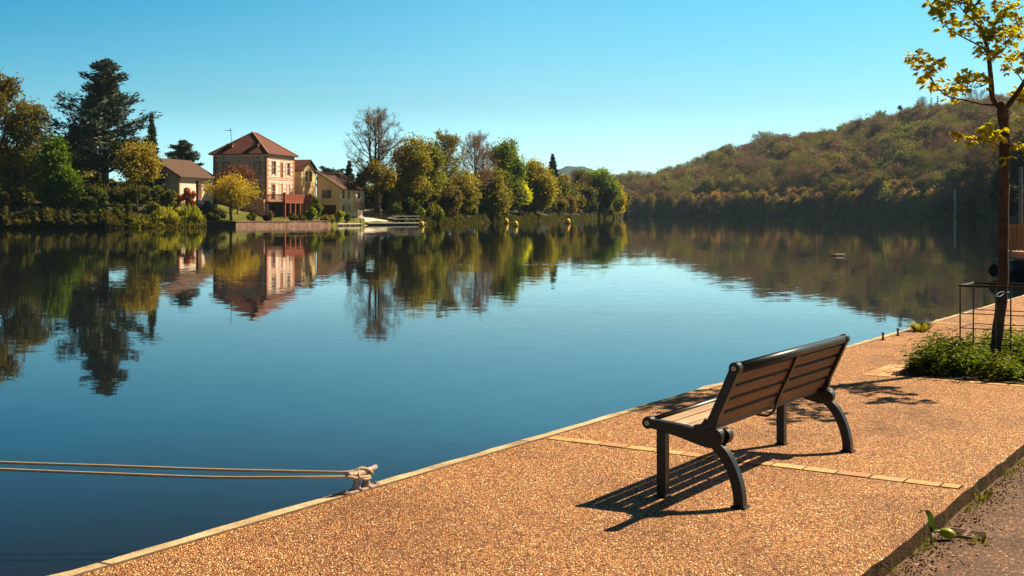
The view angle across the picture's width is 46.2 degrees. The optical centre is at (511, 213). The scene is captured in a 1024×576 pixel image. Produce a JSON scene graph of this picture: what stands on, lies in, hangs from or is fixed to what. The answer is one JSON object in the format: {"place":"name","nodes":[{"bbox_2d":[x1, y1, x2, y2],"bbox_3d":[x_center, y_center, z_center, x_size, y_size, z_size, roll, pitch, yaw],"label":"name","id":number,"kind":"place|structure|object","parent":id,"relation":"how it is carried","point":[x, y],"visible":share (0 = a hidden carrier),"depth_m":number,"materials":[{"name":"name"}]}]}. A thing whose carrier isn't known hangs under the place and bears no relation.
{"place":"outdoors","nodes":[
{"label":"outdoors","id":0,"kind":"place"},
{"bbox_2d":[134,184,152,205],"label":"tree","id":1,"kind":"object","parent":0,"point":[145,191],"visible":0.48,"depth_m":176.76,"materials":[{"name":"green plant"}]},
{"bbox_2d":[0,199,621,228],"bbox_3d":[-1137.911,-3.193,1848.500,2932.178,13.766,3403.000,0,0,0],"label":"ground","id":2,"kind":"structure","parent":0,"point":[241,216],"depth_m":187.32,"materials":[{"name":"green plant"}]},
{"bbox_2d":[0,181,34,208],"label":"shrub","id":3,"kind":"object","parent":2,"relation":"on","point":[19,194],"visible":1,"depth_m":166.49,"materials":[{"name":"green plant"}]},
{"bbox_2d":[0,68,38,168],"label":"tree","id":4,"kind":"object","parent":2,"relation":"on","point":[15,124],"visible":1,"depth_m":169.97,"materials":[{"name":"green plant"}]},
{"bbox_2d":[0,137,41,184],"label":"tree","id":5,"kind":"object","parent":2,"relation":"on","point":[7,174],"visible":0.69,"depth_m":174.13,"materials":[{"name":"green plant"}]},
{"bbox_2d":[8,96,52,157],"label":"tree","id":6,"kind":"object","parent":2,"relation":"on","point":[38,116],"visible":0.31,"depth_m":187.02,"materials":[{"name":"green plant"}]},
{"bbox_2d":[10,146,51,203],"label":"tree","id":7,"kind":"object","parent":2,"relation":"on","point":[40,171],"visible":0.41,"depth_m":177.11,"materials":[{"name":"green plant"}]},
{"bbox_2d":[31,132,86,213],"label":"tree","id":8,"kind":"object","parent":2,"relation":"on","point":[59,188],"visible":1,"depth_m":160.10,"materials":[{"name":"green plant"}]},
{"bbox_2d":[0,205,134,228],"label":"undergrowth","id":9,"kind":"object","parent":2,"relation":"on","point":[47,218],"visible":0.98,"depth_m":156.04,"materials":[{"name":"green plant"}]},
{"bbox_2d":[69,183,108,209],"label":"shrub","id":10,"kind":"object","parent":2,"relation":"on","point":[97,194],"visible":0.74,"depth_m":167.30,"materials":[{"name":"green plant"}]},
{"bbox_2d":[82,170,101,183],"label":"tree","id":11,"kind":"object","parent":2,"relation":"on","point":[96,178],"visible":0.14,"depth_m":188.34,"materials":[{"name":"green plant"}]},
{"bbox_2d":[82,202,107,215],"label":"shrub","id":12,"kind":"object","parent":2,"relation":"on","point":[91,206],"visible":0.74,"depth_m":160.76,"materials":[{"name":"green plant"}]},
{"bbox_2d":[30,57,161,203],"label":"cedar","id":13,"kind":"object","parent":2,"relation":"on","point":[102,110],"visible":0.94,"depth_m":176.00,"materials":[{"name":"green plant"}]},
{"bbox_2d":[103,185,124,205],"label":"shrub","id":14,"kind":"object","parent":2,"relation":"on","point":[116,194],"visible":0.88,"depth_m":173.44,"materials":[{"name":"green plant"}]},
{"bbox_2d":[117,199,136,213],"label":"shrub","id":15,"kind":"object","parent":2,"relation":"on","point":[128,204],"visible":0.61,"depth_m":164.73,"materials":[{"name":"green plant"}]},
{"bbox_2d":[121,185,144,203],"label":"tree","id":16,"kind":"object","parent":2,"relation":"on","point":[128,195],"visible":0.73,"depth_m":174.20,"materials":[{"name":"green plant"}]},
{"bbox_2d":[108,137,166,213],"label":"tree","id":17,"kind":"object","parent":2,"relation":"on","point":[138,163],"visible":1,"depth_m":164.39,"materials":[{"name":"yellow plant"}]},
{"bbox_2d":[140,201,160,214],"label":"shrub","id":18,"kind":"object","parent":2,"relation":"on","point":[152,207],"visible":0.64,"depth_m":165.55,"materials":[{"name":"green plant"}]},
{"bbox_2d":[137,114,166,202],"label":"conifer","id":19,"kind":"object","parent":2,"relation":"on","point":[152,131],"visible":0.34,"depth_m":183.58,"materials":[{"name":"green plant"}]},
{"bbox_2d":[149,184,178,208],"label":"shrub","id":20,"kind":"object","parent":2,"relation":"on","point":[161,196],"visible":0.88,"depth_m":173.33,"materials":[{"name":"green plant"}]},
{"bbox_2d":[151,205,179,222],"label":"shrub","id":21,"kind":"object","parent":2,"relation":"on","point":[171,215],"visible":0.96,"depth_m":164.53,"materials":[{"name":"green plant"}]},
{"bbox_2d":[130,213,206,227],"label":"undergrowth","id":22,"kind":"object","parent":2,"relation":"on","point":[145,221],"visible":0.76,"depth_m":163.43,"materials":[{"name":"green plant"}]},
{"bbox_2d":[128,158,218,202],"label":"house","id":23,"kind":"structure","parent":2,"relation":"on","point":[181,175],"depth_m":188.13,"materials":[{"name":"beige paint"}]},
{"bbox_2d":[164,140,204,166],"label":"cedar","id":24,"kind":"object","parent":2,"relation":"on","point":[184,150],"visible":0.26,"depth_m":217.30,"materials":[{"name":"green plant"}]},
{"bbox_2d":[181,187,196,208],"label":"shrub","id":25,"kind":"object","parent":2,"relation":"on","point":[188,196],"visible":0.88,"depth_m":176.69,"materials":[{"name":"red plant"}]},
{"bbox_2d":[178,202,203,222],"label":"shrub","id":26,"kind":"object","parent":2,"relation":"on","point":[193,214],"visible":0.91,"depth_m":169.48,"materials":[{"name":"green plant"}]},
{"bbox_2d":[207,208,226,220],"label":"shrub","id":27,"kind":"object","parent":2,"relation":"on","point":[218,214],"visible":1,"depth_m":173.81,"materials":[{"name":"green plant"}]},
{"bbox_2d":[206,221,235,226],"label":"retaining wall","id":28,"kind":"structure","parent":2,"relation":"on","point":[221,223],"depth_m":173.02,"materials":[{"name":"stone"}]},
{"bbox_2d":[200,170,264,220],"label":"tree","id":29,"kind":"object","parent":2,"relation":"on","point":[232,189],"visible":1,"depth_m":178.11,"materials":[{"name":"yellow plant"}]},
{"bbox_2d":[210,162,260,213],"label":"tree","id":30,"kind":"object","parent":2,"relation":"on","point":[243,172],"visible":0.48,"depth_m":185.35,"materials":[{"name":"brown plant"}]},
{"bbox_2d":[222,199,264,216],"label":"garden wall","id":31,"kind":"structure","parent":2,"relation":"on","point":[258,207],"depth_m":194.03,"materials":[{"name":"stone"}]},
{"bbox_2d":[208,132,298,212],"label":"house","id":32,"kind":"structure","parent":2,"relation":"on","point":[271,161],"depth_m":197.27,"materials":[{"name":"beige paint"}]},
{"bbox_2d":[236,221,330,226],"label":"retaining wall","id":33,"kind":"structure","parent":2,"relation":"on","point":[276,223],"depth_m":180.58,"materials":[{"name":"stone"}]},
{"bbox_2d":[267,192,310,218],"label":"terrace","id":34,"kind":"structure","parent":2,"relation":"on","point":[284,205],"depth_m":197.00,"materials":[{"name":"wood"}]},
{"bbox_2d":[294,160,318,215],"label":"house","id":35,"kind":"structure","parent":2,"relation":"on","point":[304,178],"depth_m":207.97,"materials":[{"name":"beige paint"}]},
{"bbox_2d":[314,170,367,215],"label":"house","id":36,"kind":"structure","parent":2,"relation":"on","point":[337,191],"depth_m":204.11,"materials":[{"name":"beige paint"}]},
{"bbox_2d":[321,205,335,215],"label":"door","id":37,"kind":"structure","parent":36,"relation":"in","point":[328,209],"depth_m":203.64,"materials":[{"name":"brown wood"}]},
{"bbox_2d":[364,187,383,208],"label":"shrub","id":38,"kind":"object","parent":2,"relation":"on","point":[369,201],"visible":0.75,"depth_m":220.65,"materials":[{"name":"green plant"}]},
{"bbox_2d":[340,105,409,212],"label":"tree","id":39,"kind":"object","parent":2,"relation":"on","point":[380,153],"visible":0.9,"depth_m":213.19,"materials":[{"name":"brown plant"}]},
{"bbox_2d":[352,158,398,218],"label":"tree","id":40,"kind":"object","parent":2,"relation":"on","point":[374,172],"visible":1,"depth_m":207.75,"materials":[{"name":"green plant"}]},
{"bbox_2d":[386,197,420,218],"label":"shrub","id":41,"kind":"object","parent":2,"relation":"on","point":[408,206],"visible":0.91,"depth_m":212.03,"materials":[{"name":"green plant"}]},
{"bbox_2d":[386,130,437,204],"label":"tree","id":42,"kind":"object","parent":2,"relation":"on","point":[413,184],"visible":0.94,"depth_m":216.32,"materials":[{"name":"green plant"}]},
{"bbox_2d":[409,138,449,207],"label":"tree","id":43,"kind":"object","parent":2,"relation":"on","point":[438,177],"visible":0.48,"depth_m":226.38,"materials":[{"name":"green plant"}]},
{"bbox_2d":[420,191,442,214],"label":"shrub","id":44,"kind":"object","parent":2,"relation":"on","point":[434,199],"visible":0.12,"depth_m":230.64,"materials":[{"name":"green plant"}]},
{"bbox_2d":[425,203,444,220],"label":"shrub","id":45,"kind":"object","parent":2,"relation":"on","point":[437,213],"visible":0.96,"depth_m":225.89,"materials":[{"name":"green plant"}]},
{"bbox_2d":[435,184,462,219],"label":"shrub","id":46,"kind":"object","parent":2,"relation":"on","point":[451,199],"visible":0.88,"depth_m":232.84,"materials":[{"name":"green plant"}]},
{"bbox_2d":[431,129,471,192],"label":"tree","id":47,"kind":"object","parent":2,"relation":"on","point":[450,143],"visible":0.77,"depth_m":236.84,"materials":[{"name":"green plant"}]},
{"bbox_2d":[440,167,482,213],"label":"tree","id":48,"kind":"object","parent":2,"relation":"on","point":[468,183],"visible":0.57,"depth_m":243.63,"materials":[{"name":"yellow plant"}]},
{"bbox_2d":[454,129,502,214],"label":"tree","id":49,"kind":"object","parent":2,"relation":"on","point":[482,151],"visible":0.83,"depth_m":252.54,"materials":[{"name":"brown plant"}]},
{"bbox_2d":[478,192,493,214],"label":"shrub","id":50,"kind":"object","parent":2,"relation":"on","point":[483,205],"visible":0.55,"depth_m":261.15,"materials":[{"name":"green plant"}]},
{"bbox_2d":[472,160,521,216],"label":"tree","id":51,"kind":"object","parent":2,"relation":"on","point":[495,193],"visible":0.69,"depth_m":261.59,"materials":[{"name":"green plant"}]},
{"bbox_2d":[484,133,531,215],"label":"tree","id":52,"kind":"object","parent":2,"relation":"on","point":[512,165],"visible":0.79,"depth_m":274.05,"materials":[{"name":"green plant"}]},
{"bbox_2d":[396,210,622,223],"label":"undergrowth","id":53,"kind":"object","parent":2,"relation":"on","point":[492,218],"visible":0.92,"depth_m":263.89,"materials":[{"name":"green plant"}]},
{"bbox_2d":[508,178,528,214],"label":"tree","id":54,"kind":"object","parent":2,"relation":"on","point":[519,190],"visible":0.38,"depth_m":277.08,"materials":[{"name":"green plant"}]},
{"bbox_2d":[522,156,562,213],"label":"tree","id":55,"kind":"object","parent":2,"relation":"on","point":[541,185],"visible":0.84,"depth_m":297.52,"materials":[{"name":"green plant"}]},
{"bbox_2d":[548,153,559,179],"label":"spruce","id":56,"kind":"object","parent":2,"relation":"on","point":[553,164],"visible":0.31,"depth_m":401.45,"materials":[{"name":"green plant"}]},
{"bbox_2d":[546,195,569,212],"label":"shrub","id":57,"kind":"object","parent":2,"relation":"on","point":[563,204],"visible":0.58,"depth_m":333.83,"materials":[{"name":"green plant"}]},
{"bbox_2d":[553,176,579,200],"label":"tree","id":58,"kind":"object","parent":2,"relation":"on","point":[567,188],"visible":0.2,"depth_m":357.07,"materials":[{"name":"green plant"}]},
{"bbox_2d":[555,195,579,215],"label":"shrub","id":59,"kind":"object","parent":2,"relation":"on","point":[570,200],"visible":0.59,"depth_m":350.40,"materials":[{"name":"green plant"}]},
{"bbox_2d":[570,168,592,211],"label":"tree","id":60,"kind":"object","parent":2,"relation":"on","point":[580,177],"visible":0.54,"depth_m":399.23,"materials":[{"name":"brown plant"}]},
{"bbox_2d":[576,182,598,212],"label":"tree","id":61,"kind":"object","parent":2,"relation":"on","point":[591,194],"visible":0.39,"depth_m":387.48,"materials":[{"name":"green plant"}]},
{"bbox_2d":[574,165,625,212],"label":"tree","id":62,"kind":"object","parent":2,"relation":"on","point":[602,177],"visible":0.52,"depth_m":419.03,"materials":[{"name":"green plant"}]},
{"bbox_2d":[588,182,612,212],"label":"tree","id":63,"kind":"object","parent":2,"relation":"on","point":[606,204],"visible":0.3,"depth_m":418.31,"materials":[{"name":"green plant"}]},
{"bbox_2d":[612,180,627,216],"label":"tree","id":64,"kind":"object","parent":2,"relation":"on","point":[620,205],"visible":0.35,"depth_m":461.29,"materials":[{"name":"yellow plant"}]},
{"bbox_2d":[987,169,998,213],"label":"tree","id":65,"kind":"object","parent":2,"relation":"on","point":[995,191],"visible":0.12,"depth_m":318.19,"materials":[{"name":"green plant"}]},
{"bbox_2d":[997,184,1023,220],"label":"tree","id":66,"kind":"object","parent":2,"relation":"on","point":[1014,201],"visible":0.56,"depth_m":258.34,"materials":[{"name":"green plant"}]},
{"bbox_2d":[363,209,395,217],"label":"path","id":67,"kind":"structure","parent":0,"point":[369,213],"depth_m":211.91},
{"bbox_2d":[0,216,1023,575],"bbox_3d":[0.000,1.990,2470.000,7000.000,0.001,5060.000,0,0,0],"label":"water","id":68,"kind":"structure","parent":0,"point":[392,350],"depth_m":19.71,"materials":[{"name":"blue liquid"}]},
{"bbox_2d":[365,216,425,224],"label":"pier","id":69,"kind":"structure","parent":68,"relation":"in","point":[407,223],"depth_m":204.95,"materials":[{"name":"stone"}]},
{"bbox_2d":[49,295,1023,575],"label":"quay wall","id":70,"kind":"structure","parent":68,"relation":"in","point":[279,513],"depth_m":7.26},
{"bbox_2d":[342,464,379,494],"bbox_3d":[-0.921,1.624,7.333,0.084,0.132,0.320,0,0,33],"label":"mooring cleat","id":71,"kind":"object","parent":70,"relation":"attached to","point":[358,487],"visible":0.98,"depth_m":7.29,"materials":[{"name":"metal"}]},
{"bbox_2d":[0,461,372,479],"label":"mooring rope","id":72,"kind":"object","parent":71,"relation":"attached to","point":[365,477],"visible":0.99,"depth_m":7.27,"materials":[{"name":"fabric"}]},
{"bbox_2d":[995,225,1023,280],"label":"moored boat","id":73,"kind":"object","parent":68,"relation":"on","point":[1016,264],"visible":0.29,"depth_m":35.40,"materials":[{"name":"brown wood"}]},
{"bbox_2d":[1019,167,1022,249],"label":"pole","id":74,"kind":"object","parent":73,"relation":"on","point":[1020,195],"visible":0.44,"depth_m":38.15,"materials":[{"name":"grey metal"}]},
{"bbox_2d":[0,0,1023,196],"label":"sky","id":75,"kind":"structure","parent":0,"point":[621,86],"materials":[{"name":"blue"}]},
{"bbox_2d":[80,297,1023,575],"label":"pavement","id":76,"kind":"structure","parent":0,"point":[546,507],"depth_m":7.01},
{"bbox_2d":[642,334,855,509],"bbox_3d":[1.607,1.272,7.857,0.662,0.835,2.026,0,0,33],"label":"park bench","id":77,"kind":"object","parent":76,"relation":"on","point":[777,382],"visible":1,"depth_m":7.39,"materials":[{"name":"wood"}]},
{"bbox_2d":[547,436,962,488],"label":"brick paving","id":78,"kind":"structure","parent":76,"relation":"on","point":[858,474],"depth_m":8.05,"materials":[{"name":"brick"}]},
{"bbox_2d":[907,321,934,331],"bbox_3d":[5.867,1.611,17.232,0.455,0.159,0.522,0,0,9],"label":"weed","id":79,"kind":"object","parent":76,"relation":"on","point":[922,326],"visible":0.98,"depth_m":17.17,"materials":[{"name":"yellow plant"}]},
{"bbox_2d":[862,362,1023,386],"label":"brick paving","id":80,"kind":"structure","parent":76,"relation":"on","point":[887,373],"depth_m":12.47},
{"bbox_2d":[959,282,1023,357],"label":"tree guard","id":81,"kind":"object","parent":76,"relation":"on","point":[972,285],"visible":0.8,"depth_m":13.09,"materials":[{"name":"black metal"}]},
{"bbox_2d":[557,166,597,180],"bbox_3d":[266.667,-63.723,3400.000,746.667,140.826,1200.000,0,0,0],"label":"hill","id":82,"kind":"structure","parent":0,"point":[565,169],"depth_m":3312.68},
{"bbox_2d":[623,151,1023,221],"bbox_3d":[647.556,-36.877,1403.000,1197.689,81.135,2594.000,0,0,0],"label":"hill","id":83,"kind":"structure","parent":0,"point":[986,215],"depth_m":654.48,"materials":[{"name":"plant"}]},
{"bbox_2d":[684,193,694,213],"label":"tree","id":84,"kind":"object","parent":83,"relation":"on","point":[689,207],"visible":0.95,"depth_m":758.47,"materials":[{"name":"green plant"}]},
{"bbox_2d":[692,192,709,212],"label":"tree","id":85,"kind":"object","parent":83,"relation":"on","point":[699,198],"visible":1,"depth_m":752.89,"materials":[{"name":"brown plant"}]},
{"bbox_2d":[708,191,723,212],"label":"tree","id":86,"kind":"object","parent":83,"relation":"on","point":[714,206],"visible":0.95,"depth_m":747.96,"materials":[{"name":"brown plant"}]},
{"bbox_2d":[717,191,735,207],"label":"tree","id":87,"kind":"object","parent":83,"relation":"on","point":[728,195],"visible":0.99,"depth_m":735.92,"materials":[{"name":"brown plant"}]},
{"bbox_2d":[737,190,752,212],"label":"tree","id":88,"kind":"object","parent":83,"relation":"on","point":[744,198],"visible":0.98,"depth_m":722.22,"materials":[{"name":"green plant"}]},
{"bbox_2d":[752,188,770,210],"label":"tree","id":89,"kind":"object","parent":83,"relation":"on","point":[761,201],"visible":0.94,"depth_m":712.57,"materials":[{"name":"green plant"}]},
{"bbox_2d":[786,192,800,211],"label":"tree","id":90,"kind":"object","parent":83,"relation":"on","point":[792,198],"visible":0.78,"depth_m":691.58,"materials":[{"name":"green plant"}]},
{"bbox_2d":[628,203,997,218],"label":"undergrowth","id":91,"kind":"object","parent":83,"relation":"on","point":[892,212],"visible":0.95,"depth_m":657.04,"materials":[{"name":"green plant"}]},
{"bbox_2d":[616,92,1023,209],"bbox_3d":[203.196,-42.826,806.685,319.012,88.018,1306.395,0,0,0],"label":"wood","id":92,"kind":"object","parent":83,"relation":"on","point":[892,146],"visible":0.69,"depth_m":747.17,"materials":[{"name":"plant"}]},
{"bbox_2d":[834,191,849,211],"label":"tree","id":93,"kind":"object","parent":83,"relation":"on","point":[840,203],"visible":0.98,"depth_m":650.69,"materials":[{"name":"green plant"}]},
{"bbox_2d":[852,188,870,214],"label":"tree","id":94,"kind":"object","parent":83,"relation":"on","point":[859,198],"visible":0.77,"depth_m":636.85,"materials":[{"name":"green plant"}]},
{"bbox_2d":[878,187,893,212],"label":"tree","id":95,"kind":"object","parent":83,"relation":"on","point":[883,205],"visible":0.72,"depth_m":610.57,"materials":[{"name":"green plant"}]},
{"bbox_2d":[897,187,925,205],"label":"tree","id":96,"kind":"object","parent":83,"relation":"on","point":[908,192],"visible":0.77,"depth_m":589.69,"materials":[{"name":"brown plant"}]},
{"bbox_2d":[905,191,923,213],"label":"tree","id":97,"kind":"object","parent":83,"relation":"on","point":[912,199],"visible":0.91,"depth_m":584.83,"materials":[{"name":"green plant"}]},
{"bbox_2d":[924,188,946,212],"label":"tree","id":98,"kind":"object","parent":83,"relation":"on","point":[932,205],"visible":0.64,"depth_m":564.70,"materials":[{"name":"green plant"}]},
{"bbox_2d":[928,181,953,210],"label":"tree","id":99,"kind":"object","parent":83,"relation":"on","point":[944,185],"visible":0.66,"depth_m":557.52,"materials":[{"name":"green plant"}]},
{"bbox_2d":[935,182,957,210],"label":"tree","id":100,"kind":"object","parent":83,"relation":"on","point":[946,192],"visible":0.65,"depth_m":555.18,"materials":[{"name":"green plant"}]},
{"bbox_2d":[944,187,960,211],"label":"tree","id":101,"kind":"object","parent":83,"relation":"on","point":[950,203],"visible":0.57,"depth_m":546.68,"materials":[{"name":"green plant"}]},
{"bbox_2d":[997,137,1023,188],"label":"tree","id":102,"kind":"object","parent":83,"relation":"on","point":[1014,172],"visible":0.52,"depth_m":288.48,"materials":[{"name":"green plant"}]},
{"bbox_2d":[886,457,1023,575],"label":"road","id":103,"kind":"structure","parent":0,"point":[1002,554],"depth_m":6.49,"materials":[{"name":"asphalt"}]},
{"bbox_2d":[918,510,979,540],"bbox_3d":[2.400,1.717,6.593,0.333,0.172,0.071,0,0,-6],"label":"kerb plant","id":104,"kind":"object","parent":103,"relation":"on","point":[947,533],"visible":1,"depth_m":6.58,"materials":[{"name":"green plant"}]},
{"bbox_2d":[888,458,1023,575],"bbox_3d":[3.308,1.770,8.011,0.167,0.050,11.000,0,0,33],"label":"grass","id":105,"kind":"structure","parent":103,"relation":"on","point":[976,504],"depth_m":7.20,"materials":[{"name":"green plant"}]},
{"bbox_2d":[891,463,1023,575],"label":"grit","id":106,"kind":"object","parent":103,"relation":"on","point":[933,561],"visible":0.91,"depth_m":6.92,"materials":[{"name":"gravel"}]},
{"bbox_2d":[947,527,991,540],"bbox_3d":[2.536,1.805,6.704,0.236,0.040,0.180,0,0,33],"label":"dry leaf","id":107,"kind":"object","parent":103,"relation":"on","point":[963,532],"visible":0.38,"depth_m":6.71,"materials":[{"name":"plant"}]},
{"bbox_2d":[892,370,1023,383],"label":"ground","id":108,"kind":"structure","parent":0,"point":[968,377],"depth_m":12.34,"materials":[{"name":"soil"}]},
{"bbox_2d":[899,324,1023,380],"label":"ground cover","id":109,"kind":"object","parent":108,"relation":"on","point":[942,355],"visible":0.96,"depth_m":12.53,"materials":[{"name":"green plant"}]},
{"bbox_2d":[903,0,1023,358],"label":"street tree","id":110,"kind":"object","parent":108,"relation":"on","point":[1003,130],"visible":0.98,"depth_m":13.16,"materials":[{"name":"yellow plant"}]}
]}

